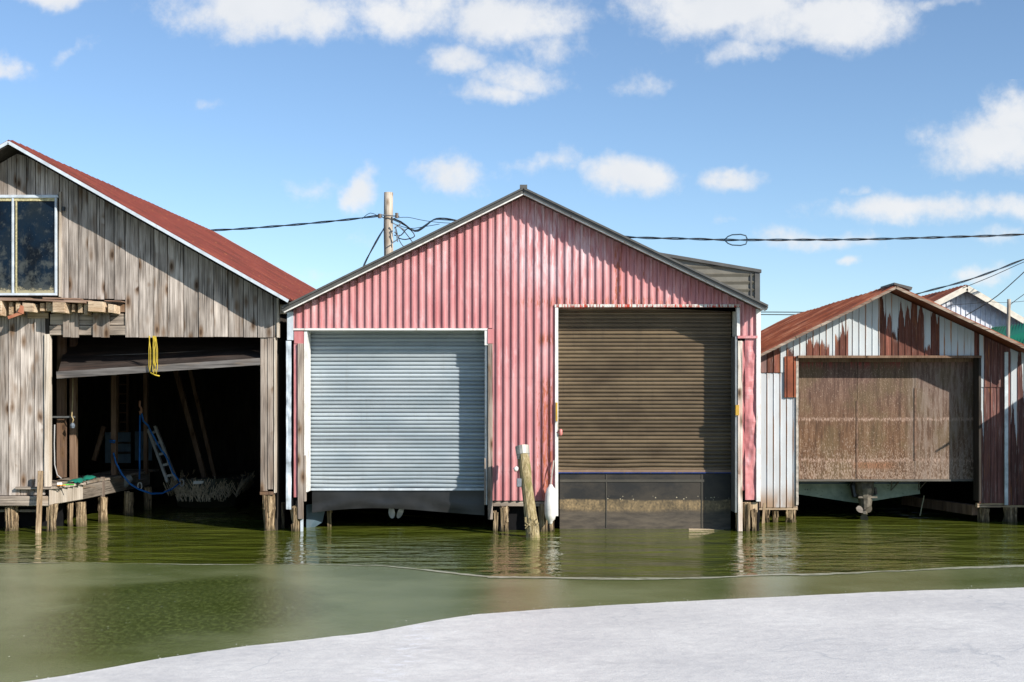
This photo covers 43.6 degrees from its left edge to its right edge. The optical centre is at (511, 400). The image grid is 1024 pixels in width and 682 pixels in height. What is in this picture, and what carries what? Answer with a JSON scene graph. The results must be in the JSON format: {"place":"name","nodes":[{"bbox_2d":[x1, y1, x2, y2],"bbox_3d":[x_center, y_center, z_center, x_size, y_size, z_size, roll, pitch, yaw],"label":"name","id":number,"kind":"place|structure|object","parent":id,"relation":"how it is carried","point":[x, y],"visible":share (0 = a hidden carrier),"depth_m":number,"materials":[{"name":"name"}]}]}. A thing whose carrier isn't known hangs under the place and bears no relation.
{"place":"outdoors","nodes":[
{"label":"outdoors","id":0,"kind":"place"},
{"bbox_2d":[0,487,1023,577],"bbox_3d":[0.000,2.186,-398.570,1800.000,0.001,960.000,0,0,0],"label":"water","id":1,"kind":"structure","parent":0,"point":[822,535],"depth_m":19.74,"materials":[{"name":"green liquid"}]},
{"bbox_2d":[35,471,42,532],"bbox_3d":[-7.826,1.751,21.190,0.098,1.183,0.124,0,0,0],"label":"stake","id":2,"kind":"object","parent":1,"relation":"in","point":[39,501],"visible":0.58,"depth_m":21.18,"materials":[{"name":"beige wood"}]},
{"bbox_2d":[0,140,315,531],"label":"wooden boathouse","id":3,"kind":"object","parent":1,"relation":"in","point":[101,282],"visible":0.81,"depth_m":21.43,"materials":[{"name":"grey wood"}]},
{"bbox_2d":[0,195,58,295],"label":"window","id":4,"kind":"structure","parent":3,"relation":"in","point":[28,223],"depth_m":21.39,"materials":[{"name":"metal"}]},
{"bbox_2d":[54,425,61,478],"bbox_3d":[-7.819,0.877,22.030,0.140,0.933,0.022,0,0,0],"label":"hose","id":5,"kind":"object","parent":3,"relation":"hanging from","point":[54,454],"visible":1,"depth_m":22.02,"materials":[{"name":"white rubber"}]},
{"bbox_2d":[70,378,74,427],"bbox_3d":[-7.615,0.022,22.180,0.083,0.902,0.083,0,0,-22],"label":"hanging cord","id":6,"kind":"object","parent":3,"relation":"hanging from","point":[72,424],"visible":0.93,"depth_m":22.17,"materials":[{"name":"fabric"}]},
{"bbox_2d":[15,469,158,504],"bbox_3d":[-7.830,1.624,24.140,0.912,0.437,5.600,0,0,0],"label":"dock","id":7,"kind":"object","parent":3,"relation":"in","point":[102,484],"visible":0.69,"depth_m":23.37,"materials":[{"name":"grey wood"}]},
{"bbox_2d":[67,478,86,482],"bbox_3d":[-7.611,1.390,22.430,0.260,0.066,0.500,0,0,0],"label":"green cloth","id":8,"kind":"object","parent":7,"relation":"on","point":[79,480],"visible":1,"depth_m":22.29,"materials":[{"name":"green fabric"}]},
{"bbox_2d":[83,475,95,479],"bbox_3d":[-7.715,1.389,23.330,0.180,0.067,0.500,0,0,0],"label":"green cloth","id":9,"kind":"object","parent":7,"relation":"on","point":[88,477],"visible":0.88,"depth_m":23.23,"materials":[{"name":"green fabric"}]},
{"bbox_2d":[105,432,130,462],"bbox_3d":[-8.448,1.006,27.435,0.549,0.658,0.050,0,0,0],"label":"panel","id":10,"kind":"object","parent":3,"relation":"in","point":[124,447],"visible":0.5,"depth_m":27.43,"materials":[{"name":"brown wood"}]},
{"bbox_2d":[118,374,128,431],"bbox_3d":[-8.947,0.294,29.430,0.285,2.159,0.060,0,0,0],"label":"tall ladder","id":11,"kind":"object","parent":3,"relation":"in","point":[126,403],"visible":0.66,"depth_m":29.40,"materials":[{"name":"black"}]},
{"bbox_2d":[135,431,151,459],"bbox_3d":[-7.986,0.980,27.745,0.370,0.629,0.030,0,0,0],"label":"panel","id":12,"kind":"object","parent":3,"relation":"in","point":[137,447],"visible":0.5,"depth_m":27.73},
{"bbox_2d":[109,401,183,494],"bbox_3d":[-7.115,0.917,25.017,0.298,1.837,1.555,0,0,44],"label":"blue rope","id":13,"kind":"object","parent":3,"relation":"hanging from","point":[158,445],"visible":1,"depth_m":25.02,"materials":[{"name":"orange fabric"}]},
{"bbox_2d":[149,336,159,376],"bbox_3d":[-5.966,-0.743,21.325,0.192,0.682,0.063,0,0,0],"label":"yellow rope","id":14,"kind":"object","parent":3,"relation":"hanging from","point":[153,351],"visible":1,"depth_m":21.32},
{"bbox_2d":[56,335,260,378],"bbox_3d":[-6.150,-0.798,22.370,3.879,0.865,1.950,0,0,0],"label":"overhead door","id":15,"kind":"structure","parent":3,"relation":"in","point":[116,354],"depth_m":22.06,"materials":[{"name":"grey wood"}]},
{"bbox_2d":[147,425,176,482],"bbox_3d":[-7.098,1.088,25.973,0.795,1.174,0.199,0,0,30],"label":"ladder","id":16,"kind":"object","parent":3,"relation":"attached to","point":[156,451],"visible":0.83,"depth_m":25.96,"materials":[{"name":"metal"}]},
{"bbox_2d":[163,470,254,507],"bbox_3d":[-6.407,1.885,27.467,1.689,0.761,4.051,0,0,-5],"label":"reed covered boat","id":17,"kind":"object","parent":1,"relation":"on","point":[221,489],"visible":0.94,"depth_m":25.82,"materials":[{"name":"grey plant"}]},
{"bbox_2d":[0,563,1023,681],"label":"thin ice","id":18,"kind":"structure","parent":1,"relation":"on","point":[59,619],"depth_m":14.18,"materials":[{"name":"green ice"}]},
{"bbox_2d":[24,587,1023,681],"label":"snow","id":19,"kind":"structure","parent":18,"relation":"on","point":[970,635],"depth_m":11.18,"materials":[{"name":"white snow"}]},
{"bbox_2d":[54,562,1023,579],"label":"ice lip","id":20,"kind":"object","parent":18,"relation":"on","point":[645,578],"visible":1,"depth_m":16.01,"materials":[{"name":"ice"}]},
{"bbox_2d":[281,185,767,531],"bbox_3d":[0.452,-0.482,26.483,8.506,6.137,10.895,0,0,0],"label":"pink boathouse","id":21,"kind":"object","parent":1,"relation":"in","point":[615,376],"visible":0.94,"depth_m":21.82,"materials":[{"name":"metal"}]},
{"bbox_2d":[388,509,403,517],"bbox_3d":[-2.030,1.493,22.530,0.267,1.142,0.400,0,0,0],"label":"outboard propeller","id":22,"kind":"object","parent":21,"relation":"attached to","point":[391,512],"visible":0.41,"depth_m":22.43,"materials":[{"name":"metal"}]},
{"bbox_2d":[311,332,484,514],"bbox_3d":[-1.950,0.377,21.849,3.000,3.155,0.059,0,0,0],"label":"roller door","id":23,"kind":"structure","parent":21,"relation":"in","point":[365,444],"depth_m":21.84,"materials":[{"name":"metal"}]},
{"bbox_2d":[544,460,556,524],"bbox_3d":[0.641,1.524,21.258,0.203,1.060,0.223,0,0,0],"label":"boat fender","id":24,"kind":"object","parent":21,"relation":"hanging from","point":[550,504],"visible":1,"depth_m":21.18,"materials":[{"name":"white plastic"}]},
{"bbox_2d":[558,309,730,528],"bbox_3d":[2.256,0.450,21.828,2.960,4.072,0.065,0,0,0],"label":"roller door","id":25,"kind":"structure","parent":21,"relation":"in","point":[656,394],"depth_m":21.82,"materials":[{"name":"brown metal"}]},
{"bbox_2d":[513,444,539,537],"bbox_3d":[0.221,1.628,20.627,0.341,1.838,0.777,0,0,-23],"label":"mooring post","id":26,"kind":"object","parent":1,"relation":"in","point":[524,481],"visible":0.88,"depth_m":20.62,"materials":[{"name":"brown wood"}]},
{"bbox_2d":[695,283,1023,522],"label":"rusty boathouse","id":27,"kind":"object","parent":1,"relation":"in","point":[894,382],"visible":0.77,"depth_m":23.11,"materials":[{"name":"metal"}]},
{"bbox_2d":[798,362,972,480],"bbox_3d":[6.865,0.320,23.285,3.304,2.284,0.070,0,0,0],"label":"door","id":28,"kind":"structure","parent":27,"relation":"in","point":[858,421],"depth_m":23.27,"materials":[{"name":"brown wood"}]},
{"bbox_2d":[916,259,1023,294],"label":"cable","id":29,"kind":"object","parent":27,"relation":"attached to","point":[1015,262],"visible":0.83,"depth_m":33.92,"materials":[{"name":"black rubber"}]},
{"bbox_2d":[798,481,925,519],"bbox_3d":[6.497,1.404,26.617,2.500,1.635,6.425,0,0,0],"label":"motor boat","id":30,"kind":"object","parent":1,"relation":"on","point":[864,494],"visible":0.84,"depth_m":24.03,"materials":[{"name":"metal"}]},
{"bbox_2d":[0,0,1023,329],"label":"sky","id":31,"kind":"structure","parent":0,"point":[712,119],"materials":[{"name":"blue"}]},
{"bbox_2d":[761,314,793,314],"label":"cable","id":32,"kind":"object","parent":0,"point":[777,314],"visible":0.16,"depth_m":51.41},
{"bbox_3d":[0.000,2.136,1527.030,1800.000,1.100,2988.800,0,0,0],"label":"ground","id":33,"kind":"structure","parent":0,"visible":0},
{"bbox_2d":[378,192,404,255],"bbox_3d":[-3.319,-2.039,35.373,0.743,7.450,0.415,0,0,0],"label":"utility pole","id":34,"kind":"object","parent":33,"relation":"on","point":[388,215],"visible":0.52,"depth_m":35.31,"materials":[{"name":"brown wood"}]},
{"bbox_2d":[211,215,377,230],"bbox_3d":[-8.196,-4.897,35.429,9.122,0.508,0.065,0,0,0],"label":"cable","id":35,"kind":"object","parent":34,"relation":"attached to","point":[318,222],"visible":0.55,"depth_m":35.42,"materials":[{"name":"black rubber"}]},
{"bbox_2d":[363,228,383,265],"bbox_3d":[-3.898,-4.034,35.432,0.740,1.494,0.072,0,0,0],"label":"cable","id":36,"kind":"object","parent":34,"relation":"attached to","point":[378,237],"visible":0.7,"depth_m":35.41,"materials":[{"name":"black rubber"}]},
{"bbox_2d":[394,228,414,239],"bbox_3d":[-2.970,-4.618,35.430,0.582,0.335,0.032,0,0,0],"label":"cable","id":37,"kind":"object","parent":34,"relation":"attached to","point":[408,238],"visible":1,"depth_m":35.42,"materials":[{"name":"black rubber"}]},
{"bbox_2d":[398,217,443,222],"bbox_3d":[-1.630,-4.993,35.430,3.260,0.186,0.018,0,0,0],"label":"cable","id":38,"kind":"object","parent":34,"relation":"attached to","point":[418,219],"visible":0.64,"depth_m":35.42,"materials":[{"name":"black rubber"}]},
{"bbox_2d":[393,218,1023,245],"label":"cable","id":39,"kind":"object","parent":34,"relation":"attached to","point":[746,239],"visible":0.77,"depth_m":35.41,"materials":[{"name":"black rubber"}]},
{"bbox_2d":[922,285,1023,328],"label":"white building","id":40,"kind":"structure","parent":33,"relation":"on","point":[993,313],"depth_m":35.43,"materials":[{"name":"metal"}]},
{"bbox_2d":[963,262,1023,287],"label":"cable","id":41,"kind":"object","parent":40,"relation":"attached to","point":[995,274],"visible":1,"depth_m":33.92,"materials":[{"name":"black rubber"}]},
{"bbox_2d":[966,272,1023,315],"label":"cable","id":42,"kind":"object","parent":40,"relation":"attached to","point":[997,295],"visible":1,"depth_m":33.42,"materials":[{"name":"black rubber"}]},
{"bbox_2d":[991,323,1023,343],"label":"green roofed shed","id":43,"kind":"structure","parent":33,"relation":"on","point":[1016,332],"depth_m":34.05,"materials":[{"name":"metal"}]},
{"bbox_2d":[1006,299,1010,337],"bbox_3d":[12.573,-0.443,32.430,0.128,4.262,0.100,0,0,0],"label":"utility pole","id":44,"kind":"object","parent":33,"relation":"on","point":[1008,318],"visible":0.3,"depth_m":32.39,"materials":[{"name":"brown wood"}]},
{"bbox_2d":[953,301,1022,304],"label":"cable","id":45,"kind":"object","parent":44,"relation":"attached to","point":[982,302],"visible":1,"depth_m":32.42,"materials":[{"name":"black rubber"}]}
]}

